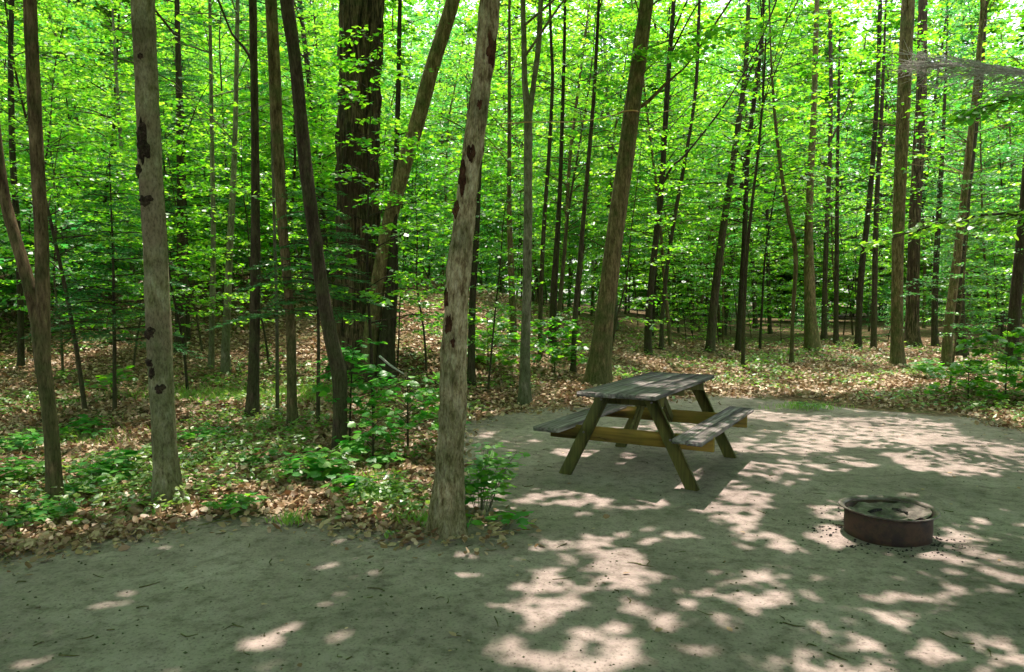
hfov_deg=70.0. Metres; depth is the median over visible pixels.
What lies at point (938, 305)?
understory bush
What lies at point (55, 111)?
sapling
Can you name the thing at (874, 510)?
charred stick
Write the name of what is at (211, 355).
pale pole tree
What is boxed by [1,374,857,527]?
grass
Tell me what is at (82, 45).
leafy tree
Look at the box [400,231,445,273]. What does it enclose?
understory bush
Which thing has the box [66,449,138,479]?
leafy plant
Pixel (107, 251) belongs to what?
understory bush
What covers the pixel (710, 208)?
tree
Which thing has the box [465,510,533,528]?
leafy plant
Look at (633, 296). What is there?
leafy tree
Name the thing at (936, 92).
tree
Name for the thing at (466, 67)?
sapling
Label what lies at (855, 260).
sapling
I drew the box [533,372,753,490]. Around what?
picnic table
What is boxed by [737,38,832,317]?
leafy tree
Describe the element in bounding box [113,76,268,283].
understory bush
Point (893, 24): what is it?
leafy tree
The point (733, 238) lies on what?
sapling
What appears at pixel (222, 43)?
sapling
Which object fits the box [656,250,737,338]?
understory bush
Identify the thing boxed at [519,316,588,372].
shrub
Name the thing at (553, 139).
leafy tree
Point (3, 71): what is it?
sapling
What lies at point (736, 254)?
leafy tree
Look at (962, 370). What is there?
shrub
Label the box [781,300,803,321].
understory bush
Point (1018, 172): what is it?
sapling
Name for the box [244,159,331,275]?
understory bush
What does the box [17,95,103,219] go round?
sapling
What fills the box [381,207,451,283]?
understory bush
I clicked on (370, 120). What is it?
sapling
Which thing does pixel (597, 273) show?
leafy tree
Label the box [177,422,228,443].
leafy plant
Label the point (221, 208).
sapling
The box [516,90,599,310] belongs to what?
sapling
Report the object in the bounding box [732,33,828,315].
leafy tree
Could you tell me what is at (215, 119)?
sapling
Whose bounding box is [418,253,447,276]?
understory bush
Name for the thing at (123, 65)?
sapling
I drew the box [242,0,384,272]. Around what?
sapling
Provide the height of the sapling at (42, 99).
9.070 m
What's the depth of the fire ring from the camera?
4.73 m
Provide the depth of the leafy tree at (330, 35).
54.25 m
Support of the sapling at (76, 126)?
on the ground at (608, 478)
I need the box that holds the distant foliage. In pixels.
[205,0,1023,313]
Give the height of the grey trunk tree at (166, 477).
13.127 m
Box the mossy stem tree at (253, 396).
[217,0,260,420]
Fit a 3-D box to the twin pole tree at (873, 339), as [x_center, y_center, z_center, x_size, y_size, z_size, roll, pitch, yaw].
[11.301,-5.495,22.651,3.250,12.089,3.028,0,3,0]
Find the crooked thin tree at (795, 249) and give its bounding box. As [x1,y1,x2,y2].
[719,0,880,363]
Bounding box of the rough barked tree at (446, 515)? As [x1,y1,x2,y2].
[424,0,499,539]
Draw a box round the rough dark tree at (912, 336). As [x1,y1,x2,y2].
[846,0,988,346]
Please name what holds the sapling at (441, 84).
on the ground at (608, 478)
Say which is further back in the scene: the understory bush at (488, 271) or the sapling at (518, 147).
the understory bush at (488, 271)
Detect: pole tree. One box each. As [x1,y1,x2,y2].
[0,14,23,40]
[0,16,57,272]
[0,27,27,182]
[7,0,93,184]
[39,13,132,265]
[74,0,313,368]
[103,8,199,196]
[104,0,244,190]
[118,0,321,373]
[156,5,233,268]
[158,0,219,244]
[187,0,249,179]
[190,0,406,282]
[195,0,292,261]
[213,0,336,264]
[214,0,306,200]
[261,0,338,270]
[265,0,298,425]
[269,93,279,414]
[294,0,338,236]
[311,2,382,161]
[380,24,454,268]
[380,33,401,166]
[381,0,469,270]
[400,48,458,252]
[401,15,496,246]
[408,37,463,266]
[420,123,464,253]
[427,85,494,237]
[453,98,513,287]
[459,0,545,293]
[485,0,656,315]
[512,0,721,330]
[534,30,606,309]
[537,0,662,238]
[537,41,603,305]
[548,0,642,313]
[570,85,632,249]
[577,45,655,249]
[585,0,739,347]
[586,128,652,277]
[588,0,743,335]
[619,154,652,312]
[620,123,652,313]
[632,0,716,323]
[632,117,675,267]
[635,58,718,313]
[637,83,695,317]
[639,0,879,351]
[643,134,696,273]
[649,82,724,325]
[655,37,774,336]
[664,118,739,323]
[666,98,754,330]
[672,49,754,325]
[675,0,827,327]
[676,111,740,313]
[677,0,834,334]
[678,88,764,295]
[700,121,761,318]
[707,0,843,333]
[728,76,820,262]
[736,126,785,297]
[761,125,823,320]
[762,10,893,340]
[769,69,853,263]
[777,8,893,343]
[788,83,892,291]
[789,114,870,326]
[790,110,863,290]
[799,0,959,349]
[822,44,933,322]
[828,0,935,347]
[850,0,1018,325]
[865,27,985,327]
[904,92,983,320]
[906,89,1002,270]
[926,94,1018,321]
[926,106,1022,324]
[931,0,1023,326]
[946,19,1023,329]
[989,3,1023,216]
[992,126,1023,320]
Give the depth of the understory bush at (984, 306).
32.51 m
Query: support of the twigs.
on the ground at (608, 478)
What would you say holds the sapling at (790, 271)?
on the ground at (608, 478)
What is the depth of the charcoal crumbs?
4.66 m
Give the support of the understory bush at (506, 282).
on the ground at (608, 478)
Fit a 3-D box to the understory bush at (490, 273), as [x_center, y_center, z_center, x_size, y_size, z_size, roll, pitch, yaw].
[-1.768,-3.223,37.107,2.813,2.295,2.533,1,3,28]
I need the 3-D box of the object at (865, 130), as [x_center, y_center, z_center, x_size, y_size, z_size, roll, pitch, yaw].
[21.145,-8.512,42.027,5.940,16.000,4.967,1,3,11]
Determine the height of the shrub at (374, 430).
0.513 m
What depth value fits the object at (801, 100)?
41.81 m
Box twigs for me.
[0,369,1023,660]
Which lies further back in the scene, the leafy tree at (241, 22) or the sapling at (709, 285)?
the leafy tree at (241, 22)
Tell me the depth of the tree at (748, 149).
21.37 m
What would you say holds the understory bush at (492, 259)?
on the ground at (608, 478)
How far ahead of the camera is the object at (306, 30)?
34.47 m
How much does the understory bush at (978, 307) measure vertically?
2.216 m
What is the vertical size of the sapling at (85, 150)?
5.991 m
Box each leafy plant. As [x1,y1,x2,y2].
[0,429,43,450]
[0,455,44,483]
[0,494,83,525]
[59,414,111,435]
[63,470,124,494]
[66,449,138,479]
[74,365,137,396]
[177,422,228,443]
[198,492,269,513]
[239,448,278,461]
[275,447,359,481]
[320,473,378,492]
[464,442,530,511]
[464,475,482,504]
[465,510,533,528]
[787,401,828,408]
[908,358,947,379]
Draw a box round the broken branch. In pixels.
[379,355,403,373]
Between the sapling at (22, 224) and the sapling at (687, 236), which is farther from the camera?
the sapling at (687, 236)
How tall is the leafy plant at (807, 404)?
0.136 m
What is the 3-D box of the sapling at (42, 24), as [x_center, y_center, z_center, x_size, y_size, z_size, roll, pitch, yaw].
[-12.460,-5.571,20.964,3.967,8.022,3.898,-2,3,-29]
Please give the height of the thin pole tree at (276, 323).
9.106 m
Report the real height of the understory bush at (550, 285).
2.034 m
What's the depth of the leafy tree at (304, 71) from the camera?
49.32 m
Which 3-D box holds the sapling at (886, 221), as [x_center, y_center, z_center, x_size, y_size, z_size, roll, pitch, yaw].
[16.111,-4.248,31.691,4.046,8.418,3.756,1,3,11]
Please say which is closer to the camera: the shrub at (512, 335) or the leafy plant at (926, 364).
the shrub at (512, 335)
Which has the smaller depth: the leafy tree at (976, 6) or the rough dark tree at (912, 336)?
the rough dark tree at (912, 336)
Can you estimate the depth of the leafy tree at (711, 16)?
60.18 m
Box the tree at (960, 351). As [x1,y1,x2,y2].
[906,0,1023,356]
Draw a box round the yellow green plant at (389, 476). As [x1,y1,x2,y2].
[349,469,413,500]
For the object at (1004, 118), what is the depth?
28.55 m
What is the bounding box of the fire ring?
[838,495,940,547]
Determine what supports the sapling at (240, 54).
on the ground at (608, 478)
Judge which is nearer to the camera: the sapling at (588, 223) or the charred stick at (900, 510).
the charred stick at (900, 510)
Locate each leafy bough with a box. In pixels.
[854,209,1023,252]
[929,92,1023,126]
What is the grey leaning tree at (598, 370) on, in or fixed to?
on the ground at (608, 478)
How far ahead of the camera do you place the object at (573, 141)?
39.23 m
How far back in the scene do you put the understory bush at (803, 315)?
31.68 m
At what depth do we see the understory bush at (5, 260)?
16.55 m
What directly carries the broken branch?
on the ground at (608, 478)
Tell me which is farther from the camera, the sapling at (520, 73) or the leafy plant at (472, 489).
the sapling at (520, 73)
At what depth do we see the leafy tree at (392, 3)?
41.85 m
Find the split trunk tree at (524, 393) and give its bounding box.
[517,0,564,405]
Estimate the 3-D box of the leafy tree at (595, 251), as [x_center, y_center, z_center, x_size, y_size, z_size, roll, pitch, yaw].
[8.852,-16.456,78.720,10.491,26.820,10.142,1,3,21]
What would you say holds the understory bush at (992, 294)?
on the ground at (608, 478)
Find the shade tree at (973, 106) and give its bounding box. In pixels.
[948,44,1023,125]
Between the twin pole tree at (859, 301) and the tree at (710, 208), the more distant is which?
the tree at (710, 208)
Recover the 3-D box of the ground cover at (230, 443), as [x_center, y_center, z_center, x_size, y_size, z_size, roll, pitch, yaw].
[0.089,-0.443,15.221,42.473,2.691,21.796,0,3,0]
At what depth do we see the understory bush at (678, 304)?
40.25 m
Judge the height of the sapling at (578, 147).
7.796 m
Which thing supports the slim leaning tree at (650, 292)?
on the ground at (608, 478)
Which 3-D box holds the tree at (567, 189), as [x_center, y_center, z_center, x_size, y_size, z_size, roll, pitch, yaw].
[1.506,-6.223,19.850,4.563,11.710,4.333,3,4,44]
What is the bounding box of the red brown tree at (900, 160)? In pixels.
[803,0,1000,364]
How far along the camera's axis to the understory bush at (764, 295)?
44.36 m
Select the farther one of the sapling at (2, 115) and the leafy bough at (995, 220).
the sapling at (2, 115)
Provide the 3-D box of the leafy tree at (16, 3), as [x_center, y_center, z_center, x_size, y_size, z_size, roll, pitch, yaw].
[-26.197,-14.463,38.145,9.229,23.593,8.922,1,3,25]
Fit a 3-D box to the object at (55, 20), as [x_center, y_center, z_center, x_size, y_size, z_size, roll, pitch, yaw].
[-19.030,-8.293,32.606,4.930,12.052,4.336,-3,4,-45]
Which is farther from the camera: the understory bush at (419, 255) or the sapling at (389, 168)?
the understory bush at (419, 255)
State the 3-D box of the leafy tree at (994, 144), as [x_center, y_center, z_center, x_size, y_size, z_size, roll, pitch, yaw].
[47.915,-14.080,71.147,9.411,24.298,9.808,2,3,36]
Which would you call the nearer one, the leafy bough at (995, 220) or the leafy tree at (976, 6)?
the leafy bough at (995, 220)
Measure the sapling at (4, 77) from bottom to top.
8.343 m
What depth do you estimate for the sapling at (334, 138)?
24.15 m
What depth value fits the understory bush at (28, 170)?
19.52 m
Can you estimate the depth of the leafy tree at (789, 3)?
67.93 m
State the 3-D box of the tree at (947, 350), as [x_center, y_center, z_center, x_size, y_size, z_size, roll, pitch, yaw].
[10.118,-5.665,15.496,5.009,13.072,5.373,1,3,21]
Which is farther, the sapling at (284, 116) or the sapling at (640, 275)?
the sapling at (640, 275)
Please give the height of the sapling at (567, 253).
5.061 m
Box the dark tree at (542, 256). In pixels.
[475,0,610,357]
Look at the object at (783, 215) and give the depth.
46.21 m
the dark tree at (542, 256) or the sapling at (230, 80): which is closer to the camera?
the dark tree at (542, 256)
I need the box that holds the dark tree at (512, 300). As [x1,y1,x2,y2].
[406,0,600,355]
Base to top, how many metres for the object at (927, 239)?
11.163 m
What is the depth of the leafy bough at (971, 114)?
9.22 m
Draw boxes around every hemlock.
[21,155,206,410]
[117,10,261,341]
[203,187,389,426]
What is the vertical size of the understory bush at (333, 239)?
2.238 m
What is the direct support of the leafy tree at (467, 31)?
on the ground at (608, 478)
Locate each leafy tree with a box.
[0,0,74,267]
[0,0,163,264]
[0,0,170,267]
[40,0,139,268]
[51,0,243,272]
[78,0,223,268]
[97,4,250,268]
[170,0,323,272]
[226,0,333,268]
[294,1,398,240]
[317,0,401,231]
[380,0,445,273]
[383,5,424,253]
[400,24,471,275]
[420,21,506,281]
[427,0,577,288]
[440,30,520,285]
[482,32,573,291]
[501,28,575,299]
[505,47,587,300]
[514,27,603,297]
[533,104,585,299]
[552,90,629,298]
[583,173,632,302]
[598,111,651,309]
[618,0,739,315]
[618,38,710,315]
[622,60,709,311]
[640,13,744,314]
[665,111,721,310]
[684,149,738,314]
[696,105,771,311]
[717,0,818,314]
[731,0,834,315]
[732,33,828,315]
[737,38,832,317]
[740,3,888,313]
[741,0,873,315]
[758,103,850,315]
[791,123,869,312]
[803,86,908,313]
[816,3,956,321]
[818,43,908,315]
[847,62,935,309]
[849,127,922,315]
[864,0,969,302]
[873,0,1002,306]
[883,105,942,314]
[920,37,1023,318]
[926,0,1017,305]
[926,65,1023,319]
[969,64,1023,285]
[983,11,1023,314]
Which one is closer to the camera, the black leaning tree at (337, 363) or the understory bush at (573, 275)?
the black leaning tree at (337, 363)
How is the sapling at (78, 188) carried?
on the ground at (608, 478)
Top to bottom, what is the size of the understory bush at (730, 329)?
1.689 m
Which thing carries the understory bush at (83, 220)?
on the ground at (608, 478)
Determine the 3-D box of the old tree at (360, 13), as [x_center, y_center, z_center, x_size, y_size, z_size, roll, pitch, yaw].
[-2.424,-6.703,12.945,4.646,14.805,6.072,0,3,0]
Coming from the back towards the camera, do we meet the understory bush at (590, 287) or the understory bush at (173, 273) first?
the understory bush at (590, 287)
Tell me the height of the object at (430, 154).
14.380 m
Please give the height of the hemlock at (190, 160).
6.604 m
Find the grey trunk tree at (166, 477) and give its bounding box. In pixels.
[130,0,185,509]
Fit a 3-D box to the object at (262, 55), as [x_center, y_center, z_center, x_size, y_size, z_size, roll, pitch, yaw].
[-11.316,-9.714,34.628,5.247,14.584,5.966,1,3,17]
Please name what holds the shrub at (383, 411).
on the ground at (608, 478)
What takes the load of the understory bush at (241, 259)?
on the ground at (608, 478)
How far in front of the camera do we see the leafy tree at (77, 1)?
35.42 m
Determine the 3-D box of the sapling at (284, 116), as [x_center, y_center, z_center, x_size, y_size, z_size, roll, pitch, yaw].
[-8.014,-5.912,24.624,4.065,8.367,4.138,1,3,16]
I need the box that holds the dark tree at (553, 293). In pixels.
[501,0,639,347]
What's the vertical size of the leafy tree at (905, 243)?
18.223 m
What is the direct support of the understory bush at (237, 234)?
on the ground at (608, 478)
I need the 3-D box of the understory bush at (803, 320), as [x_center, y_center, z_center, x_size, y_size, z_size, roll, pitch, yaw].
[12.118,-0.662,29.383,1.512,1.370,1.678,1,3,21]
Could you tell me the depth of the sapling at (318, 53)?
18.73 m
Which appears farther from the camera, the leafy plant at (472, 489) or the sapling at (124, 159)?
the sapling at (124, 159)
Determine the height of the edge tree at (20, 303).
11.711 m
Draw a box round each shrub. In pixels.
[308,337,403,440]
[332,417,404,468]
[344,371,471,447]
[467,311,535,371]
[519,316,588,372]
[920,359,1012,400]
[956,325,1023,393]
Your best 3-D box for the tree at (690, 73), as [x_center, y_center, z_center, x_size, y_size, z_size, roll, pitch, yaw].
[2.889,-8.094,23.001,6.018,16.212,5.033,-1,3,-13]
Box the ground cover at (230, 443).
[0,267,1023,538]
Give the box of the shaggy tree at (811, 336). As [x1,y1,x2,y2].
[719,0,905,352]
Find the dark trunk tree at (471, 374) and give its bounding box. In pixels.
[467,162,481,386]
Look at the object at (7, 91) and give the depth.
29.37 m
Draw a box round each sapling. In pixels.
[0,0,75,186]
[0,0,102,226]
[0,0,137,266]
[0,0,141,289]
[0,0,169,409]
[0,0,204,285]
[0,7,136,267]
[0,47,108,254]
[0,75,65,277]
[0,101,135,319]
[0,110,133,375]
[0,118,79,303]
[0,154,15,286]
[1,72,68,182]
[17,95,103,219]
[18,91,125,264]
[24,127,120,293]
[43,79,126,262]
[44,0,194,268]
[50,105,166,268]
[59,75,133,268]
[60,98,138,268]
[62,0,243,249]
[65,133,224,367]
[66,81,263,390]
[78,79,134,264]
[84,106,136,261]
[89,100,264,352]
[105,51,239,223]
[105,117,172,260]
[108,0,250,270]
[113,0,334,301]
[124,75,241,227]
[130,21,268,269]
[140,119,264,268]
[165,7,296,265]
[171,28,249,258]
[174,125,316,364]
[187,0,307,265]
[194,0,338,244]
[204,38,328,280]
[208,40,299,266]
[214,82,268,258]
[225,60,336,314]
[227,88,305,267]
[228,34,334,267]
[228,61,399,268]
[236,24,481,416]
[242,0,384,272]
[244,37,337,274]
[244,104,327,261]
[266,35,381,216]
[268,0,414,256]
[287,70,388,246]
[289,66,404,250]
[326,82,452,251]
[326,121,421,252]
[327,30,441,219]
[333,101,426,232]
[364,130,484,372]
[369,183,444,367]
[380,90,459,270]
[380,159,437,269]
[382,4,512,277]
[382,96,459,272]
[389,69,493,274]
[400,0,562,201]
[404,54,493,241]
[429,33,536,286]
[433,164,563,391]
[436,136,517,272]
[449,113,523,291]
[454,22,572,301]
[464,35,579,302]
[478,145,554,277]
[480,111,576,296]
[481,68,576,296]
[481,100,573,305]
[485,168,559,283]
[489,0,659,331]
[497,176,575,307]
[514,147,601,285]
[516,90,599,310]
[532,39,661,312]
[535,11,692,257]
[545,134,629,314]
[548,96,647,315]
[556,129,701,351]
[563,87,676,268]
[566,171,651,290]
[570,175,666,285]
[595,188,672,324]
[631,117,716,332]
[641,145,716,332]
[669,122,787,342]
[678,228,751,343]
[686,180,774,323]
[701,92,839,349]
[720,236,778,337]
[755,190,850,317]
[772,111,891,282]
[800,158,889,334]
[814,199,891,304]
[815,194,891,334]
[839,139,933,330]
[865,213,943,315]
[885,101,1021,281]
[900,175,1022,391]
[907,180,989,332]
[910,47,1023,346]
[920,223,1001,321]
[930,77,1023,336]
[945,208,1023,330]
[965,195,1023,311]
[967,182,1023,312]
[968,217,1012,330]
[969,137,1023,293]
[970,149,1023,305]
[979,118,1023,277]
[989,174,1023,307]
[991,157,1022,280]
[997,182,1023,325]
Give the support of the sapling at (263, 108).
on the ground at (608, 478)
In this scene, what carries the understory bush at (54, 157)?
on the ground at (608, 478)
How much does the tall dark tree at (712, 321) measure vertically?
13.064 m
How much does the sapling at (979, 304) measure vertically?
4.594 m
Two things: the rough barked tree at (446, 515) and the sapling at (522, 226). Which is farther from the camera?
the sapling at (522, 226)
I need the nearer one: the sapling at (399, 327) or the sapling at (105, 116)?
the sapling at (399, 327)
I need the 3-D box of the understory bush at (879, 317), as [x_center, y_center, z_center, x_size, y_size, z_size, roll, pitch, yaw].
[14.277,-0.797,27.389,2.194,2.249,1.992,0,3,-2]
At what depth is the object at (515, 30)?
31.70 m
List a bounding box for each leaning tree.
[280,0,347,453]
[360,0,459,374]
[565,0,814,385]
[572,0,776,356]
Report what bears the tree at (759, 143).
on the ground at (608, 478)
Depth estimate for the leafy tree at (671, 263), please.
67.50 m
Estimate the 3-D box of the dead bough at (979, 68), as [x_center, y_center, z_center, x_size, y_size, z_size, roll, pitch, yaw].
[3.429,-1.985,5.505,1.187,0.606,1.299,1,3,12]
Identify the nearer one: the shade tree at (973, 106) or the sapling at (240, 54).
the shade tree at (973, 106)
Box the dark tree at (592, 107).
[498,0,684,371]
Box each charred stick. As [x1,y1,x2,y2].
[867,508,881,512]
[892,508,907,513]
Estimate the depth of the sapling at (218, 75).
27.37 m
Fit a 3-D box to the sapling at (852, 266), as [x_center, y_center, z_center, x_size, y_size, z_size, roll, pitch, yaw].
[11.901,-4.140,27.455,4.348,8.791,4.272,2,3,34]
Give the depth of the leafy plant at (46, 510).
5.17 m
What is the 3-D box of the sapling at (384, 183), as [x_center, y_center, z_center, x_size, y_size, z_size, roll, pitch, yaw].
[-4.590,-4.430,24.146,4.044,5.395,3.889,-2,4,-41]
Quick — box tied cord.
[501,110,672,123]
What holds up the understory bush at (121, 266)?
on the ground at (608, 478)
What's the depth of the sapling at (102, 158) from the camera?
21.61 m
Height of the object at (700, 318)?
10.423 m
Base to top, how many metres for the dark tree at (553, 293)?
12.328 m
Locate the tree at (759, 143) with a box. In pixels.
[705,0,868,368]
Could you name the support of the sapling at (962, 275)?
on the ground at (608, 478)
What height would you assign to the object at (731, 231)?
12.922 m
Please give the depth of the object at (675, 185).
41.51 m
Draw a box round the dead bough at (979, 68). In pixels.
[871,36,1023,107]
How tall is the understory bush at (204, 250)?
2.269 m
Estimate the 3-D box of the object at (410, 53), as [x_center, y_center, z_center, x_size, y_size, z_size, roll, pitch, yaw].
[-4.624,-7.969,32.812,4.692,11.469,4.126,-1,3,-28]
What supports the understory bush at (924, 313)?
on the ground at (608, 478)
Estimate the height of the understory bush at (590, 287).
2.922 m
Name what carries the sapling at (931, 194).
on the ground at (608, 478)
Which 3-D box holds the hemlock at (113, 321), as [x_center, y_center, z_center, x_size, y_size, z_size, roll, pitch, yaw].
[-5.408,-0.638,9.793,2.060,3.504,2.440,-3,4,-43]
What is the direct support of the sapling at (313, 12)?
on the ground at (608, 478)
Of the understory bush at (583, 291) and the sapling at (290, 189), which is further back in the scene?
the understory bush at (583, 291)
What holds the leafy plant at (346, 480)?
on the ground at (608, 478)
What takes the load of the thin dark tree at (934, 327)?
on the ground at (608, 478)
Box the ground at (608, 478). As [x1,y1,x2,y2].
[0,272,1023,671]
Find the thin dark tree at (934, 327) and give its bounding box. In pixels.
[868,14,1007,346]
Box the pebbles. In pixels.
[5,427,1023,671]
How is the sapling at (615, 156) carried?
on the ground at (608, 478)
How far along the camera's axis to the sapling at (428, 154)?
29.63 m
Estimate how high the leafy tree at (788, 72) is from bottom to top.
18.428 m
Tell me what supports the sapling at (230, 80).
on the ground at (608, 478)
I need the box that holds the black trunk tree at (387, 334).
[375,0,401,385]
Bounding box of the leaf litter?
[0,269,1023,669]
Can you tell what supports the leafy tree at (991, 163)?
on the ground at (608, 478)
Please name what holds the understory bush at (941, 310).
on the ground at (608, 478)
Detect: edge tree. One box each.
[0,0,123,368]
[939,33,1023,368]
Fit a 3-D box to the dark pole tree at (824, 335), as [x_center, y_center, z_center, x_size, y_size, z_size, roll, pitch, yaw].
[11.242,-5.632,26.128,4.679,11.911,4.229,0,3,0]
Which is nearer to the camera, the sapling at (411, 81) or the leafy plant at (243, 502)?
the leafy plant at (243, 502)
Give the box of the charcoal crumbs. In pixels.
[788,507,1006,569]
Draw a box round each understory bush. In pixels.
[0,97,29,244]
[0,142,64,227]
[0,145,70,293]
[0,171,62,293]
[0,189,138,321]
[0,196,124,303]
[0,231,72,302]
[12,181,140,287]
[19,143,121,265]
[25,159,136,271]
[51,200,171,294]
[89,146,225,289]
[92,196,175,268]
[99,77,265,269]
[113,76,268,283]
[133,115,307,314]
[135,212,244,287]
[141,184,269,281]
[188,78,335,274]
[203,212,278,274]
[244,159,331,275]
[306,202,401,269]
[328,144,455,275]
[380,108,494,274]
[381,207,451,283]
[398,232,441,271]
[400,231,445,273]
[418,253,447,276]
[430,202,514,277]
[477,214,507,286]
[477,250,499,283]
[477,252,507,288]
[482,251,520,291]
[516,229,572,303]
[535,268,567,303]
[544,231,601,314]
[544,236,590,302]
[563,268,601,307]
[572,258,599,313]
[642,259,716,342]
[655,290,689,319]
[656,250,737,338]
[656,279,690,316]
[709,284,737,323]
[717,296,745,333]
[720,284,751,322]
[734,287,776,321]
[746,260,826,340]
[746,262,782,321]
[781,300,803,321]
[787,297,832,329]
[794,304,832,329]
[849,276,890,321]
[862,286,924,339]
[880,304,905,329]
[886,276,942,327]
[919,291,947,322]
[922,280,947,321]
[965,281,1004,323]
[965,284,1007,327]
[965,290,991,321]
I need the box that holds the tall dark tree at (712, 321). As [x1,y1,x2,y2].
[675,0,830,352]
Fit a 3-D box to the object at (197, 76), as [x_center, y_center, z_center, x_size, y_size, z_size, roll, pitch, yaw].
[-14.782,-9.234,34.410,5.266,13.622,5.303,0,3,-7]
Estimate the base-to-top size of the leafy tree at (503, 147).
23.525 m
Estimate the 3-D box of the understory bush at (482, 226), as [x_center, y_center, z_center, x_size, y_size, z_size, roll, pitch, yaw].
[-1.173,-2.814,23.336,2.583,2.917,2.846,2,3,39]
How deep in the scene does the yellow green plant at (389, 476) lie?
5.74 m
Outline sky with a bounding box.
[190,0,1023,301]
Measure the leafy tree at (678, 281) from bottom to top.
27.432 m
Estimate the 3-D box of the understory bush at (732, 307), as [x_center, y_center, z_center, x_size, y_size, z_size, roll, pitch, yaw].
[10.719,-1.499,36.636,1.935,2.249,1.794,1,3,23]
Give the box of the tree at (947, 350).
[853,0,1023,368]
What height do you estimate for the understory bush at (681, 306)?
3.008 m
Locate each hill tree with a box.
[42,0,265,352]
[71,0,188,296]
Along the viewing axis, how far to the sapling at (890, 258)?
30.28 m
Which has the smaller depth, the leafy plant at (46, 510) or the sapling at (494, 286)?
the leafy plant at (46, 510)
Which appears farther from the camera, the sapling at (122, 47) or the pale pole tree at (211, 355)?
the sapling at (122, 47)
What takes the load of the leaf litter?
on the ground at (608, 478)
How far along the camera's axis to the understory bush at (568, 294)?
26.46 m
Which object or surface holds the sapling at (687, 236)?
on the ground at (608, 478)
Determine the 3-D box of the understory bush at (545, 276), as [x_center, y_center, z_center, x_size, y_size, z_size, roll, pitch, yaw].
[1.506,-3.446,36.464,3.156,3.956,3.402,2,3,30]
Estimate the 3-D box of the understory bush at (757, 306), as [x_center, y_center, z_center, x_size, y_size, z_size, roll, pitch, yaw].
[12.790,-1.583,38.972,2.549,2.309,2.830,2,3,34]
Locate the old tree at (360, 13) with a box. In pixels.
[308,0,500,383]
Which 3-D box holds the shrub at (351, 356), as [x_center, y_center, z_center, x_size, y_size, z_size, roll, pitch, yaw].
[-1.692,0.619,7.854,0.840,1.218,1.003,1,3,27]
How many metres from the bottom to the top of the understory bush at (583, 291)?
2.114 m
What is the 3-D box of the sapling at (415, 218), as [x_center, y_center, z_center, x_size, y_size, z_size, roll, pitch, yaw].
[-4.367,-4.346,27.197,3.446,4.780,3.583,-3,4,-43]
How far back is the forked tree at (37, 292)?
5.44 m
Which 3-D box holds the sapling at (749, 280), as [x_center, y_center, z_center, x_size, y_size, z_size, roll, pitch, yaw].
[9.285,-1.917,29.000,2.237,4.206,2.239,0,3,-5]
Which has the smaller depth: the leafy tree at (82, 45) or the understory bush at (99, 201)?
the understory bush at (99, 201)
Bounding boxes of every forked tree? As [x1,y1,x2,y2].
[0,0,64,504]
[641,0,749,349]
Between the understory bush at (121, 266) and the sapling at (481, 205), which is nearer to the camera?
the understory bush at (121, 266)

